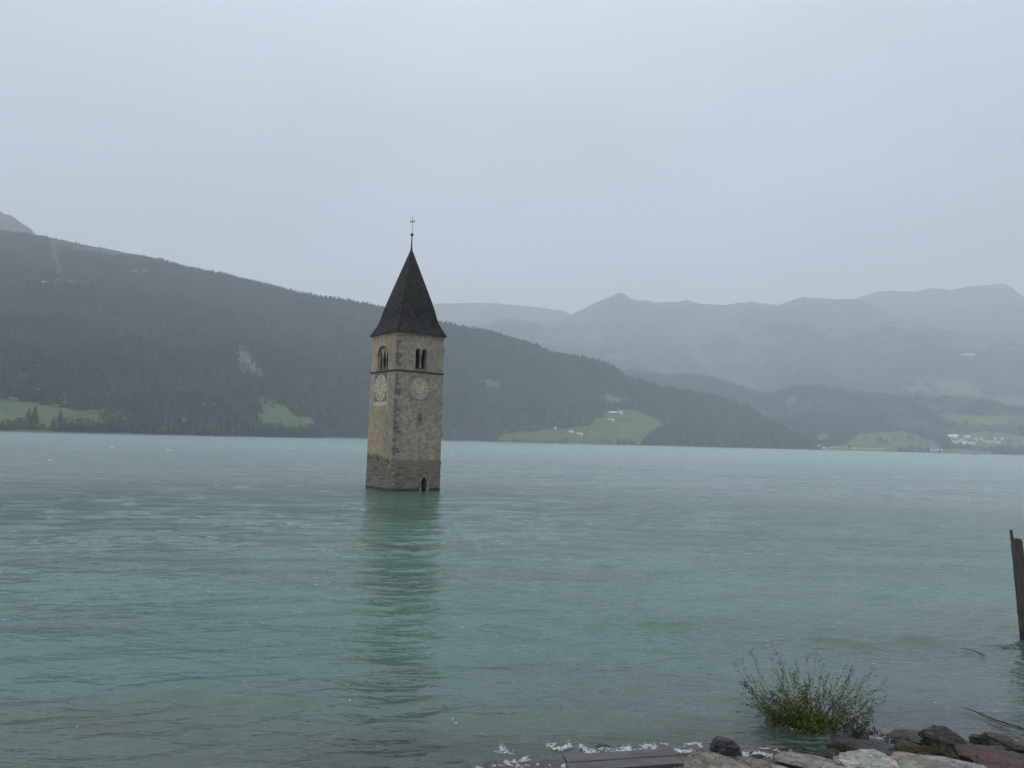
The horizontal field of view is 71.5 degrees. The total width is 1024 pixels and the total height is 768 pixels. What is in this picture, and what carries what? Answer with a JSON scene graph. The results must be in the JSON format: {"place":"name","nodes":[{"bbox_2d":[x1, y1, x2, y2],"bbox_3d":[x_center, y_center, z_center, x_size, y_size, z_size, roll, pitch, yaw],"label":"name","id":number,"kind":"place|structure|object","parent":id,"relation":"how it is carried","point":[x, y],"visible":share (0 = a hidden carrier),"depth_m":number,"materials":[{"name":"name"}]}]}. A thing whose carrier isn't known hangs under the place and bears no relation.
{"place":"outdoors","nodes":[
{"label":"outdoors","id":0,"kind":"place"},
{"bbox_2d":[0,211,35,234],"bbox_3d":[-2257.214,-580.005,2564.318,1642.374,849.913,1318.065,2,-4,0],"label":"rocky peak","id":1,"kind":"structure","parent":0,"point":[10,223],"depth_m":2937.13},
{"bbox_2d":[0,236,817,449],"bbox_3d":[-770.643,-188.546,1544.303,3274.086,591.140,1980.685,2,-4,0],"label":"wooded hill","id":2,"kind":"structure","parent":0,"point":[638,429],"depth_m":1801.82,"materials":[{"name":"green plant"}]},
{"bbox_2d":[16,417,23,428],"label":"broadleaf tree","id":3,"kind":"object","parent":2,"relation":"on","point":[20,418],"visible":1,"depth_m":730.52,"materials":[{"name":"green plant"}]},
{"bbox_2d":[25,408,30,418],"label":"conifer tree","id":4,"kind":"object","parent":2,"relation":"on","point":[27,415],"visible":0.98,"depth_m":774.08,"materials":[{"name":"green plant"}]},
{"bbox_2d":[29,406,38,420],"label":"conifer tree","id":5,"kind":"object","parent":2,"relation":"on","point":[34,416],"visible":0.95,"depth_m":775.17,"materials":[{"name":"green plant"}]},
{"bbox_2d":[48,417,57,430],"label":"conifer tree","id":6,"kind":"object","parent":2,"relation":"on","point":[53,426],"visible":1,"depth_m":757.06,"materials":[{"name":"green plant"}]},
{"bbox_2d":[56,410,62,422],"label":"conifer tree","id":7,"kind":"object","parent":2,"relation":"on","point":[60,416],"visible":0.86,"depth_m":793.67,"materials":[{"name":"green plant"}]},
{"bbox_2d":[56,421,62,430],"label":"conifer tree","id":8,"kind":"object","parent":2,"relation":"on","point":[59,427],"visible":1,"depth_m":762.27,"materials":[{"name":"green plant"}]},
{"bbox_2d":[62,417,68,430],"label":"conifer tree","id":9,"kind":"object","parent":2,"relation":"on","point":[64,426],"visible":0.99,"depth_m":766.29,"materials":[{"name":"green plant"}]},
{"bbox_2d":[64,417,73,428],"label":"broadleaf tree","id":10,"kind":"object","parent":2,"relation":"on","point":[67,418],"visible":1,"depth_m":770.19,"materials":[{"name":"green plant"}]},
{"bbox_2d":[75,417,85,429],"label":"broadleaf tree","id":11,"kind":"object","parent":2,"relation":"on","point":[80,419],"visible":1,"depth_m":780.38,"materials":[{"name":"green plant"}]},
{"bbox_2d":[79,418,88,429],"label":"broadleaf tree","id":12,"kind":"object","parent":2,"relation":"on","point":[83,423],"visible":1,"depth_m":784.36,"materials":[{"name":"green plant"}]},
{"bbox_2d":[260,423,264,435],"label":"conifer tree","id":13,"kind":"object","parent":2,"relation":"on","point":[262,430],"visible":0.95,"depth_m":1023.37,"materials":[{"name":"green plant"}]},
{"bbox_2d":[264,423,269,436],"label":"conifer tree","id":14,"kind":"object","parent":2,"relation":"on","point":[266,429],"visible":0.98,"depth_m":1031.77,"materials":[{"name":"green plant"}]},
{"bbox_2d":[268,423,273,436],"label":"conifer tree","id":15,"kind":"object","parent":2,"relation":"on","point":[270,431],"visible":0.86,"depth_m":1043.67,"materials":[{"name":"green plant"}]},
{"bbox_2d":[276,425,281,436],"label":"conifer tree","id":16,"kind":"object","parent":2,"relation":"on","point":[278,432],"visible":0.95,"depth_m":1064.57,"materials":[{"name":"green plant"}]},
{"bbox_2d":[279,423,283,436],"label":"conifer tree","id":17,"kind":"object","parent":2,"relation":"on","point":[281,428],"visible":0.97,"depth_m":1070.80,"materials":[{"name":"green plant"}]},
{"bbox_2d":[299,424,304,437],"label":"conifer tree","id":18,"kind":"object","parent":2,"relation":"on","point":[301,430],"visible":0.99,"depth_m":1122.33,"materials":[{"name":"green plant"}]},
{"bbox_2d":[306,425,310,437],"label":"conifer tree","id":19,"kind":"object","parent":2,"relation":"on","point":[308,432],"visible":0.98,"depth_m":1140.70,"materials":[{"name":"green plant"}]},
{"bbox_2d":[311,426,317,436],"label":"conifer tree","id":20,"kind":"object","parent":2,"relation":"on","point":[313,432],"visible":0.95,"depth_m":1153.85,"materials":[{"name":"green plant"}]},
{"bbox_2d":[0,229,817,448],"bbox_3d":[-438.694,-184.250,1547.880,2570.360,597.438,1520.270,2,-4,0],"label":"forest","id":21,"kind":"object","parent":2,"relation":"on","point":[151,358],"visible":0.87,"depth_m":1546.76,"materials":[{"name":"green plant"}]},
{"bbox_2d":[576,430,582,435],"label":"white house","id":22,"kind":"structure","parent":2,"relation":"on","point":[579,432],"depth_m":1811.46,"materials":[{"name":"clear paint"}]},
{"bbox_2d":[605,416,614,420],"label":"farmhouse","id":23,"kind":"object","parent":2,"relation":"on","point":[611,418],"visible":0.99,"depth_m":1929.71,"materials":[{"name":"white paint"}]},
{"bbox_2d":[433,303,570,325],"bbox_3d":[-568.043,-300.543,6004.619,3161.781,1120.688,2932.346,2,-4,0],"label":"ridge","id":24,"kind":"structure","parent":0,"point":[468,314],"depth_m":6608.68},
{"bbox_2d":[0,432,1023,767],"bbox_3d":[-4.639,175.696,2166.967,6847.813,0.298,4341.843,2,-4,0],"label":"water","id":25,"kind":"structure","parent":0,"point":[220,602],"depth_m":24.95,"materials":[{"name":"teal liquid"}]},
{"bbox_2d":[365,217,446,490],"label":"bell tower","id":26,"kind":"structure","parent":25,"relation":"in","point":[408,335],"depth_m":74.42,"materials":[{"name":"stone"}]},
{"bbox_2d":[376,345,388,370],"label":"window","id":27,"kind":"structure","parent":26,"relation":"in","point":[386,368],"depth_m":75.38,"materials":[{"name":"grey stone"}]},
{"bbox_2d":[418,412,422,424],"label":"slit window","id":28,"kind":"structure","parent":26,"relation":"in","point":[418,412],"depth_m":73.95,"materials":[{"name":"grey stone"}]},
{"bbox_2d":[415,353,426,370],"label":"window","id":29,"kind":"structure","parent":26,"relation":"in","point":[420,354],"depth_m":74.49,"materials":[{"name":"grey stone"}]},
{"bbox_2d":[418,474,430,490],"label":"doorway","id":30,"kind":"structure","parent":26,"relation":"in","point":[426,487],"depth_m":74.02,"materials":[{"name":"stone"}]},
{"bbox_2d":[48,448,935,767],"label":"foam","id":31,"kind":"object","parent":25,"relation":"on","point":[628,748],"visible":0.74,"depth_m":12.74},
{"bbox_2d":[719,749,727,755],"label":"stone","id":32,"kind":"object","parent":25,"relation":"on","point":[723,751],"visible":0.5,"depth_m":12.51,"materials":[{"name":"grey stone"}]},
{"bbox_2d":[814,748,838,759],"bbox_3d":[5.621,6.552,12.445,0.703,0.276,0.547,0,-5,24],"label":"rock","id":33,"kind":"object","parent":25,"relation":"on","point":[828,751],"visible":0.42,"depth_m":12.43,"materials":[{"name":"grey stone"}]},
{"bbox_2d":[894,740,925,750],"bbox_3d":[7.194,6.589,12.728,0.662,0.258,0.507,-3,-6,43],"label":"rock","id":34,"kind":"object","parent":25,"relation":"on","point":[903,742],"visible":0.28,"depth_m":12.83,"materials":[{"name":"grey stone"}]},
{"bbox_2d":[963,707,1023,728],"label":"driftwood","id":35,"kind":"object","parent":25,"relation":"on","point":[996,719],"visible":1,"depth_m":14.50,"materials":[{"name":"brown wood"}]},
{"bbox_2d":[979,715,1023,730],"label":"driftwood","id":36,"kind":"object","parent":25,"relation":"on","point":[1002,724],"visible":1,"depth_m":14.27,"materials":[{"name":"brown wood"}]},
{"bbox_2d":[1009,530,1013,539],"bbox_3d":[15.097,6.177,21.164,0.399,3.594,0.094,-2,-6,36],"label":"wooden stake","id":37,"kind":"object","parent":25,"relation":"in","point":[1011,535],"visible":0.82,"depth_m":21.35,"materials":[{"name":"brown wood"}]},
{"bbox_2d":[1011,538,1023,639],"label":"timber pile","id":38,"kind":"object","parent":25,"relation":"in","point":[1017,549],"visible":0.93,"depth_m":20.99,"materials":[{"name":"brown wood"}]},
{"bbox_2d":[1011,741,1023,752],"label":"rock","id":39,"kind":"object","parent":25,"relation":"on","point":[1017,746],"visible":0.43,"depth_m":12.90,"materials":[{"name":"grey stone"}]},
{"bbox_2d":[0,0,1023,313],"label":"sky","id":40,"kind":"structure","parent":0,"point":[569,156],"materials":[{"name":"grey"}]},
{"bbox_2d":[37,335,1010,477],"bbox_3d":[0.082,0.076,4.065,7.823,1.128,4.367,2,-4,0],"label":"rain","id":41,"kind":"object","parent":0,"point":[563,366],"visible":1,"depth_m":2.82,"materials":[{"name":"liquid"}]},
{"bbox_2d":[462,318,711,376],"bbox_3d":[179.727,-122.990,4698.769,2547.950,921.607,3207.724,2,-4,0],"label":"valley side","id":42,"kind":"structure","parent":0,"point":[590,336],"depth_m":4996.56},
{"bbox_2d":[465,318,708,374],"bbox_3d":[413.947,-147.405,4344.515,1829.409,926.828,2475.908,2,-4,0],"label":"forest","id":43,"kind":"object","parent":42,"relation":"on","point":[648,341],"visible":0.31,"depth_m":4986.40,"materials":[{"name":"green plant"}]},
{"bbox_2d":[337,709,1023,767],"bbox_3d":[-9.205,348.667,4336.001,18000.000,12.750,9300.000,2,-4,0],"label":"ground","id":44,"kind":"structure","parent":0,"point":[535,754],"depth_m":13.26,"materials":[{"name":"grey stone"}]},
{"bbox_2d":[497,746,516,755],"bbox_3d":[-0.028,6.636,12.694,0.501,0.151,0.564,1,-4,0],"label":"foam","id":45,"kind":"object","parent":44,"relation":"on","point":[507,748],"visible":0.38,"depth_m":12.73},
{"bbox_2d":[570,748,591,753],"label":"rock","id":46,"kind":"object","parent":44,"relation":"on","point":[580,750],"visible":0.39,"depth_m":12.74,"materials":[{"name":"grey stone"}]},
{"bbox_2d":[591,744,614,751],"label":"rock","id":47,"kind":"object","parent":44,"relation":"on","point":[605,747],"visible":0.48,"depth_m":12.89,"materials":[{"name":"grey stone"}]},
{"bbox_2d":[563,748,683,767],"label":"bench","id":48,"kind":"object","parent":44,"relation":"on","point":[660,758],"visible":1,"depth_m":10.45,"materials":[{"name":"grey wood"}]},
{"bbox_2d":[683,751,751,767],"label":"rock","id":49,"kind":"object","parent":44,"relation":"on","point":[704,759],"visible":0.94,"depth_m":11.60,"materials":[{"name":"grey stone"}]},
{"bbox_2d":[709,736,742,755],"bbox_3d":[3.862,6.586,12.833,0.696,0.376,0.488,0,-5,17],"label":"rock","id":50,"kind":"object","parent":44,"relation":"on","point":[728,745],"visible":0.63,"depth_m":12.71,"materials":[{"name":"grey stone"}]},
{"bbox_2d":[737,756,772,767],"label":"rock","id":51,"kind":"object","parent":44,"relation":"on","point":[752,762],"visible":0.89,"depth_m":11.54,"materials":[{"name":"grey stone"}]},
{"bbox_2d":[752,754,763,758],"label":"rock","id":52,"kind":"object","parent":44,"relation":"on","point":[758,756],"visible":0.48,"depth_m":12.48,"materials":[{"name":"grey stone"}]},
{"bbox_2d":[771,764,786,767],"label":"rock","id":53,"kind":"object","parent":44,"relation":"on","point":[775,766],"visible":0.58,"depth_m":11.55,"materials":[{"name":"grey stone"}]},
{"bbox_2d":[782,746,806,752],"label":"rock","id":54,"kind":"object","parent":44,"relation":"on","point":[796,749],"visible":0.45,"depth_m":12.80,"materials":[{"name":"grey stone"}]},
{"bbox_2d":[772,751,837,767],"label":"rock","id":55,"kind":"object","parent":44,"relation":"on","point":[791,759],"visible":0.95,"depth_m":11.78,"materials":[{"name":"grey stone"}]},
{"bbox_2d":[732,634,887,734],"bbox_3d":[5.900,6.083,14.207,2.908,1.922,1.283,0,-5,19],"label":"willow bush","id":56,"kind":"object","parent":44,"relation":"on","point":[802,718],"visible":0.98,"depth_m":14.00,"materials":[{"name":"green plant"}]},
{"bbox_2d":[822,762,848,767],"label":"rock","id":57,"kind":"object","parent":44,"relation":"on","point":[827,765],"visible":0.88,"depth_m":11.45,"materials":[{"name":"grey stone"}]},
{"bbox_2d":[838,698,881,739],"bbox_3d":[6.677,6.397,13.534,0.728,0.985,0.694,2,-4,0],"label":"shrub","id":58,"kind":"object","parent":44,"relation":"on","point":[860,735],"visible":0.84,"depth_m":13.50,"materials":[{"name":"green plant"}]},
{"bbox_2d":[831,737,895,755],"bbox_3d":[6.413,6.589,12.745,1.280,0.314,0.898,-1,-5,27],"label":"rock","id":59,"kind":"object","parent":44,"relation":"on","point":[887,749],"visible":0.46,"depth_m":12.71,"materials":[{"name":"grey stone"}]},
{"bbox_2d":[823,740,857,754],"bbox_3d":[5.898,6.451,12.591,0.816,0.132,0.664,2,-4,0],"label":"grass tuft","id":60,"kind":"object","parent":59,"relation":"on","point":[840,747],"visible":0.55,"depth_m":12.65,"materials":[{"name":"green plant"}]},
{"bbox_2d":[833,749,899,767],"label":"rock","id":61,"kind":"object","parent":44,"relation":"on","point":[866,758],"visible":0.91,"depth_m":11.71,"materials":[{"name":"grey stone"}]},
{"bbox_2d":[876,732,904,743],"bbox_3d":[7.252,6.758,13.540,0.592,0.179,0.549,-1,-5,28],"label":"rock","id":62,"kind":"object","parent":44,"relation":"on","point":[895,737],"visible":0.58,"depth_m":13.46,"materials":[{"name":"grey stone"}]},
{"bbox_2d":[890,751,915,755],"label":"rock","id":63,"kind":"object","parent":44,"relation":"on","point":[894,753],"visible":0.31,"depth_m":12.06,"materials":[{"name":"beige stone"}]},
{"bbox_2d":[891,729,921,744],"bbox_3d":[7.678,6.752,13.552,0.799,0.132,0.651,1,-5,10],"label":"rock","id":64,"kind":"object","parent":44,"relation":"on","point":[912,736],"visible":0.51,"depth_m":13.59,"materials":[{"name":"grey stone"}]},
{"bbox_2d":[893,744,939,755],"bbox_3d":[7.130,6.425,12.443,0.840,0.154,0.688,2,-4,0],"label":"grass tuft","id":65,"kind":"object","parent":44,"relation":"on","point":[910,749],"visible":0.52,"depth_m":12.52,"materials":[{"name":"plant"}]},
{"bbox_2d":[888,755,950,767],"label":"rock","id":66,"kind":"object","parent":44,"relation":"on","point":[910,761],"visible":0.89,"depth_m":11.63,"materials":[{"name":"beige stone"}]},
{"bbox_2d":[918,725,973,753],"bbox_3d":[7.962,6.592,12.952,0.938,0.648,0.624,1,-4,1],"label":"rock","id":67,"kind":"object","parent":44,"relation":"on","point":[939,736],"visible":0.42,"depth_m":12.88,"materials":[{"name":"grey stone"}]},
{"bbox_2d":[916,754,987,767],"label":"rock","id":68,"kind":"object","parent":44,"relation":"on","point":[952,763],"visible":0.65,"depth_m":11.68,"materials":[{"name":"grey stone"}]},
{"bbox_2d":[948,754,961,758],"bbox_3d":[7.720,6.466,12.365,0.248,0.095,0.271,5,-6,-40],"label":"grass tuft","id":69,"kind":"object","parent":44,"relation":"on","point":[954,756],"visible":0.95,"depth_m":12.36,"materials":[{"name":"green plant"}]},
{"bbox_2d":[969,734,982,744],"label":"rock","id":70,"kind":"object","parent":44,"relation":"on","point":[974,739],"visible":0.48,"depth_m":13.33,"materials":[{"name":"grey stone"}]},
{"bbox_2d":[954,744,1023,762],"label":"rock","id":71,"kind":"object","parent":44,"relation":"on","point":[969,752],"visible":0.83,"depth_m":12.30,"materials":[{"name":"stone"}]},
{"bbox_2d":[978,745,1005,749],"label":"rock","id":72,"kind":"object","parent":44,"relation":"on","point":[998,747],"visible":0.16,"depth_m":12.74,"materials":[{"name":"grey stone"}]},
{"bbox_2d":[977,731,1014,751],"bbox_3d":[9.002,6.702,13.141,0.666,0.377,0.587,1,-5,9],"label":"rock","id":73,"kind":"object","parent":44,"relation":"on","point":[998,739],"visible":0.61,"depth_m":13.13,"materials":[{"name":"grey stone"}]},
{"bbox_2d":[973,753,1023,767],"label":"rock","id":74,"kind":"object","parent":44,"relation":"on","point":[989,761],"visible":0.94,"depth_m":11.79,"materials":[{"name":"stone"}]},
{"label":"rock","id":75,"kind":"object","parent":44,"relation":"on","visible":0},
{"bbox_2d":[926,746,947,755],"bbox_3d":[7.426,6.391,12.399,0.465,0.159,0.410,2,-4,0],"label":"grass tuft","id":76,"kind":"object","parent":75,"relation":"on","point":[938,751],"visible":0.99,"depth_m":12.38,"materials":[{"name":"green plant"}]},
{"bbox_2d":[624,371,763,408],"bbox_3d":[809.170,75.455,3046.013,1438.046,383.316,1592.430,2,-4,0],"label":"hill","id":77,"kind":"structure","parent":0,"point":[694,379],"depth_m":3261.61,"materials":[{"name":"plant"}]},
{"bbox_2d":[620,369,766,410],"bbox_3d":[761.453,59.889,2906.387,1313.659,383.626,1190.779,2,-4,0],"label":"forest","id":78,"kind":"object","parent":77,"relation":"on","point":[738,394],"visible":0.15,"depth_m":3224.90,"materials":[{"name":"green plant"}]},
{"bbox_2d":[551,293,912,388],"bbox_3d":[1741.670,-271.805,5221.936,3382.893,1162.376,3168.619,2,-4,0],"label":"pointed peak","id":79,"kind":"structure","parent":0,"point":[730,343],"depth_m":5406.64,"materials":[{"name":"grey stone"}]},
{"bbox_2d":[750,321,1023,405],"bbox_3d":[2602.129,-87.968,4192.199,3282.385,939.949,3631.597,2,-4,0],"label":"spur","id":80,"kind":"structure","parent":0,"point":[954,384],"depth_m":4208.60,"materials":[{"name":"plant"}]},
{"bbox_2d":[751,321,1023,403],"bbox_3d":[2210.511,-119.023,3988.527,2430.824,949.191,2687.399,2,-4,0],"label":"forest","id":81,"kind":"object","parent":80,"relation":"on","point":[1014,345],"visible":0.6,"depth_m":4299.60,"materials":[{"name":"green plant"}]},
{"bbox_2d":[759,385,1023,454],"bbox_3d":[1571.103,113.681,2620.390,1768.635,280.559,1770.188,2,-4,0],"label":"lakeside hill","id":82,"kind":"structure","parent":0,"point":[993,422],"depth_m":2458.51,"materials":[{"name":"green plant"}]},
{"bbox_2d":[752,383,1023,454],"bbox_3d":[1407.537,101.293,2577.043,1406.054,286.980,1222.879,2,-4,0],"label":"forest","id":83,"kind":"object","parent":82,"relation":"on","point":[861,410],"visible":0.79,"depth_m":2582.77,"materials":[{"name":"green plant"}]},
{"bbox_2d":[948,434,957,437],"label":"village house","id":84,"kind":"structure","parent":82,"relation":"on","point":[952,436],"depth_m":2261.75,"materials":[{"name":"white paint"}]},
{"bbox_2d":[951,438,958,442],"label":"village house","id":85,"kind":"structure","parent":82,"relation":"on","point":[954,440],"depth_m":2213.96,"materials":[{"name":"white paint"}]},
{"bbox_2d":[967,439,975,443],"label":"village house","id":86,"kind":"structure","parent":82,"relation":"on","point":[970,441],"depth_m":2197.30,"materials":[{"name":"white paint"}]},
{"bbox_2d":[982,440,1001,443],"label":"flat building","id":87,"kind":"structure","parent":82,"relation":"on","point":[995,441],"depth_m":2214.55,"materials":[{"name":"white paint"}]},
{"bbox_2d":[993,434,1003,439],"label":"village house","id":88,"kind":"structure","parent":82,"relation":"on","point":[999,436],"depth_m":2253.99,"materials":[{"name":"white paint"}]},
{"bbox_2d":[857,284,1023,344],"bbox_3d":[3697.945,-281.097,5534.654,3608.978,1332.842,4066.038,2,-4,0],"label":"mountain","id":89,"kind":"structure","parent":0,"point":[993,311],"depth_m":5895.96,"materials":[{"name":"grey stone"}]}
]}

